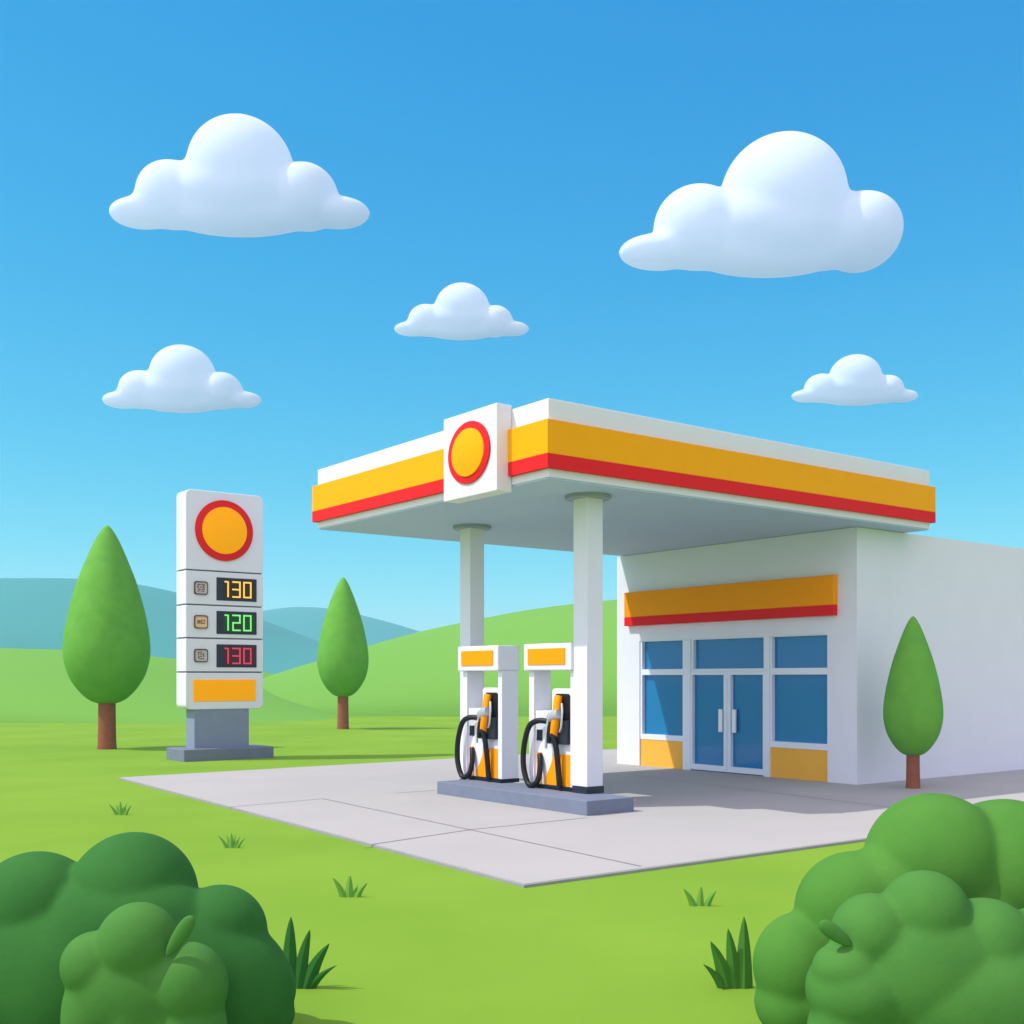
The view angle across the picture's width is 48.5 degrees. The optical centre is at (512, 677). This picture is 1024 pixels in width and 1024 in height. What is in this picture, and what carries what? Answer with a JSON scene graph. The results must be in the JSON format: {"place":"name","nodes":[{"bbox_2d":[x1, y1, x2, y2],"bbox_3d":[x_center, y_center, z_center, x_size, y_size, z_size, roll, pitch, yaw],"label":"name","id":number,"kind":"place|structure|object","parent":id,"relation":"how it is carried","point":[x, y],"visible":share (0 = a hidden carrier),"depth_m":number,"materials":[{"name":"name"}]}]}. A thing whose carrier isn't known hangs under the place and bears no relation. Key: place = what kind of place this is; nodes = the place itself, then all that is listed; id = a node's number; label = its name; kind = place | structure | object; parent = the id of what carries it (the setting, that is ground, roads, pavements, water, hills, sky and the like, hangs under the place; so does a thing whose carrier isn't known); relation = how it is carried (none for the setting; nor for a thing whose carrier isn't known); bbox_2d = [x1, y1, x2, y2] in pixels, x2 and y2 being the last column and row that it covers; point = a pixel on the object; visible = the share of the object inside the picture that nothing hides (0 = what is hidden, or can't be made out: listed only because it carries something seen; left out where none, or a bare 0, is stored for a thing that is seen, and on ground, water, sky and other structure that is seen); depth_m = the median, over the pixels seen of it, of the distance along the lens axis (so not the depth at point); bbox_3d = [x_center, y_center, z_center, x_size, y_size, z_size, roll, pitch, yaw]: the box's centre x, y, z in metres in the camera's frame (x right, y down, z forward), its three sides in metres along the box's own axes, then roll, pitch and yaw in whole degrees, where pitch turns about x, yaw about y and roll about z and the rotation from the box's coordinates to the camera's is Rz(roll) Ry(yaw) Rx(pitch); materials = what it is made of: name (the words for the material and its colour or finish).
{"place":"outdoors","nodes":[
{"label":"outdoors","id":0,"kind":"place"},
{"bbox_2d":[0,578,318,673],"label":"hill","id":1,"kind":"structure","parent":0,"point":[33,613],"depth_m":456.38,"materials":[{"name":"teal"}]},
{"bbox_2d":[0,648,336,722],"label":"hill","id":2,"kind":"structure","parent":0,"point":[37,686],"depth_m":50.15,"materials":[{"name":"green plant"}]},
{"bbox_2d":[102,345,260,412],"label":"cloud","id":3,"kind":"structure","parent":0,"point":[180,379],"depth_m":1622.15,"materials":[{"name":"white"}]},
{"bbox_2d":[109,113,369,237],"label":"cloud","id":4,"kind":"structure","parent":0,"point":[237,175],"depth_m":1459.28,"materials":[{"name":"white"}]},
{"bbox_2d":[263,607,419,645],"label":"distant hill","id":5,"kind":"structure","parent":0,"point":[306,621],"depth_m":820.64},
{"bbox_2d":[0,716,864,1023],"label":"lawn","id":6,"kind":"structure","parent":0,"point":[408,940],"depth_m":9.72,"materials":[{"name":"green plant"}]},
{"bbox_2d":[62,525,150,749],"bbox_3d":[-10.702,-1.049,29.971,2.191,5.963,2.191,0,0,0],"label":"cone tree","id":7,"kind":"object","parent":6,"relation":"on","point":[106,649],"visible":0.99,"depth_m":29.29,"materials":[{"name":"green plant"}]},
{"bbox_2d":[109,801,130,814],"bbox_3d":[-5.372,1.797,15.581,0.317,0.211,0.070,0,0,0],"label":"grass tuft","id":8,"kind":"object","parent":6,"relation":"on","point":[121,811],"visible":0.98,"depth_m":15.56,"materials":[{"name":"green plant"}]},
{"bbox_2d":[59,902,228,1023],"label":"bush","id":9,"kind":"object","parent":6,"relation":"on","point":[139,963],"visible":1,"depth_m":5.30,"materials":[{"name":"green plant"}]},
{"bbox_2d":[0,832,295,1023],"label":"bush","id":10,"kind":"object","parent":6,"relation":"on","point":[53,905],"visible":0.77,"depth_m":5.71,"materials":[{"name":"green plant"}]},
{"bbox_2d":[166,489,273,761],"bbox_3d":[-6.800,-1.172,26.444,2.170,6.210,1.100,0,0,-37],"label":"price sign","id":11,"kind":"object","parent":6,"relation":"on","point":[219,614],"visible":0.98,"depth_m":26.12,"materials":[{"name":"plastic"}]},
{"bbox_2d":[219,833,244,847],"bbox_3d":[-3.095,1.807,12.565,0.310,0.191,0.070,0,0,0],"label":"grass tuft","id":12,"kind":"object","parent":6,"relation":"on","point":[231,843],"visible":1,"depth_m":12.54,"materials":[{"name":"green plant"}]},
{"bbox_2d":[283,917,336,988],"bbox_3d":[-1.228,1.674,6.876,0.364,0.457,0.063,0,0,9],"label":"grass tuft","id":13,"kind":"object","parent":6,"relation":"on","point":[307,976],"visible":0.9,"depth_m":6.87,"materials":[{"name":"green plant"}]},
{"bbox_2d":[317,577,368,728],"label":"cone tree","id":14,"kind":"object","parent":6,"relation":"on","point":[342,659],"visible":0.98,"depth_m":41.06,"materials":[{"name":"green plant"}]},
{"bbox_2d":[333,876,366,896],"bbox_3d":[-1.390,1.798,9.751,0.300,0.209,0.051,0,0,0],"label":"grass tuft","id":15,"kind":"object","parent":6,"relation":"on","point":[348,892],"visible":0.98,"depth_m":9.74,"materials":[{"name":"green plant"}]},
{"bbox_2d":[684,887,715,905],"bbox_3d":[1.543,1.810,9.359,0.272,0.185,0.036,0,0,0],"label":"grass tuft","id":16,"kind":"object","parent":6,"relation":"on","point":[700,900],"visible":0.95,"depth_m":9.35,"materials":[{"name":"green plant"}]},
{"bbox_2d":[703,917,752,988],"bbox_3d":[1.298,1.674,6.878,0.323,0.457,0.065,0,0,-10],"label":"grass tuft","id":17,"kind":"object","parent":6,"relation":"on","point":[733,970],"visible":0.94,"depth_m":6.87,"materials":[{"name":"green plant"}]},
{"bbox_2d":[753,793,1023,1023],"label":"bush","id":18,"kind":"object","parent":6,"relation":"on","point":[974,850],"visible":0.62,"depth_m":5.75,"materials":[{"name":"green plant"}]},
{"bbox_2d":[805,870,1023,1023],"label":"bush","id":19,"kind":"object","parent":6,"relation":"on","point":[922,947],"visible":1,"depth_m":5.20,"materials":[{"name":"green plant"}]},
{"bbox_2d":[263,600,616,715],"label":"broad hill","id":20,"kind":"structure","parent":0,"point":[416,674],"depth_m":59.35,"materials":[{"name":"green plant"}]},
{"bbox_2d":[394,283,528,339],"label":"cloud","id":21,"kind":"structure","parent":0,"point":[461,311],"depth_m":1675.89,"materials":[{"name":"white"}]},
{"bbox_2d":[0,0,1023,631],"label":"sky","id":22,"kind":"structure","parent":0,"point":[511,150],"materials":[{"name":"blue"}]},
{"bbox_2d":[120,749,1023,883],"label":"pavement","id":23,"kind":"structure","parent":0,"point":[672,820],"depth_m":15.72,"materials":[{"name":"concrete"}]},
{"bbox_2d":[118,778,865,887],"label":"kerb","id":24,"kind":"structure","parent":23,"relation":"on","point":[518,884],"depth_m":11.86,"materials":[{"name":"grey concrete"}]},
{"bbox_2d":[437,779,633,815],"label":"pump island","id":25,"kind":"structure","parent":23,"relation":"on","point":[518,794],"depth_m":16.20,"materials":[{"name":"concrete"}]},
{"bbox_2d":[455,645,518,782],"bbox_3d":[-0.433,0.575,18.280,0.528,2.164,1.122,0,0,-37],"label":"fuel pump","id":26,"kind":"object","parent":25,"relation":"on","point":[488,725],"visible":1,"depth_m":17.97,"materials":[{"name":"white metal"}]},
{"bbox_2d":[520,642,573,791],"bbox_3d":[0.633,0.575,16.872,0.528,2.164,1.122,0,0,-37],"label":"fuel pump","id":27,"kind":"object","parent":25,"relation":"on","point":[548,732],"visible":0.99,"depth_m":16.82,"materials":[{"name":"white metal"}]},
{"bbox_2d":[232,775,885,865],"bbox_3d":[1.229,1.849,15.917,8.758,0.001,7.481,0,0,-39],"label":"pavement joint","id":28,"kind":"object","parent":23,"relation":"on","point":[527,823],"visible":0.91,"depth_m":14.39,"materials":[{"name":"grey concrete"}]},
{"bbox_2d":[312,398,935,793],"bbox_3d":[1.890,-0.937,20.036,9.076,5.580,6.625,0,0,-37],"label":"fuel canopy","id":29,"kind":"object","parent":23,"relation":"on","point":[589,486],"visible":0.94,"depth_m":17.26,"materials":[{"name":"white metal"}]},
{"bbox_2d":[617,527,1023,784],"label":"shop building","id":30,"kind":"structure","parent":23,"relation":"on","point":[770,657],"depth_m":21.55,"materials":[{"name":"paint"}]},
{"bbox_2d":[640,639,682,671],"bbox_3d":[3.139,-0.447,23.521,0.140,0.660,1.269,0,0,-37],"label":"window","id":31,"kind":"structure","parent":30,"relation":"in","point":[655,655],"depth_m":23.57,"materials":[{"name":"glass"}]},
{"bbox_2d":[640,672,682,740],"bbox_3d":[3.139,0.588,23.521,0.140,1.410,1.269,0,0,-37],"label":"window","id":32,"kind":"structure","parent":30,"relation":"in","point":[661,693],"depth_m":23.57,"materials":[{"name":"glass"}]},
{"bbox_2d":[690,672,726,771],"bbox_3d":[3.919,0.859,22.447,0.152,1.948,0.967,0,0,-37],"label":"door","id":33,"kind":"structure","parent":30,"relation":"in","point":[708,690],"depth_m":22.49,"materials":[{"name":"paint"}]},
{"bbox_2d":[691,636,763,671],"bbox_3d":[4.219,-0.447,22.095,0.140,0.660,1.891,0,0,-37],"label":"window","id":34,"kind":"structure","parent":30,"relation":"in","point":[733,654],"depth_m":22.12,"materials":[{"name":"glass"}]},
{"bbox_2d":[727,672,763,774],"bbox_3d":[4.492,0.859,21.689,0.152,1.948,0.916,0,0,-37],"label":"door","id":35,"kind":"structure","parent":30,"relation":"in","point":[745,690],"depth_m":21.72,"materials":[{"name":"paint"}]},
{"bbox_2d":[770,634,826,670],"bbox_3d":[5.266,-0.447,20.713,0.140,0.660,1.308,0,0,-37],"label":"window","id":36,"kind":"structure","parent":30,"relation":"in","point":[787,652],"depth_m":20.75,"materials":[{"name":"glass"}]},
{"bbox_2d":[770,671,826,749],"bbox_3d":[5.266,0.588,20.713,0.140,1.410,1.308,0,0,-37],"label":"window","id":37,"kind":"structure","parent":30,"relation":"in","point":[798,699],"depth_m":20.75,"materials":[{"name":"glass"}]},
{"bbox_2d":[883,616,942,788],"bbox_3d":[6.728,0.433,19.067,0.957,2.939,0.957,0,0,0],"label":"cone tree","id":38,"kind":"object","parent":23,"relation":"on","point":[913,711],"visible":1,"depth_m":18.77,"materials":[{"name":"green plant"}]},
{"bbox_2d":[619,131,903,277],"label":"cloud","id":39,"kind":"structure","parent":0,"point":[783,204],"depth_m":1507.55,"materials":[{"name":"white"}]},
{"bbox_2d":[791,354,917,405],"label":"cloud","id":40,"kind":"structure","parent":0,"point":[856,380],"depth_m":1726.72,"materials":[{"name":"white"}]}
]}

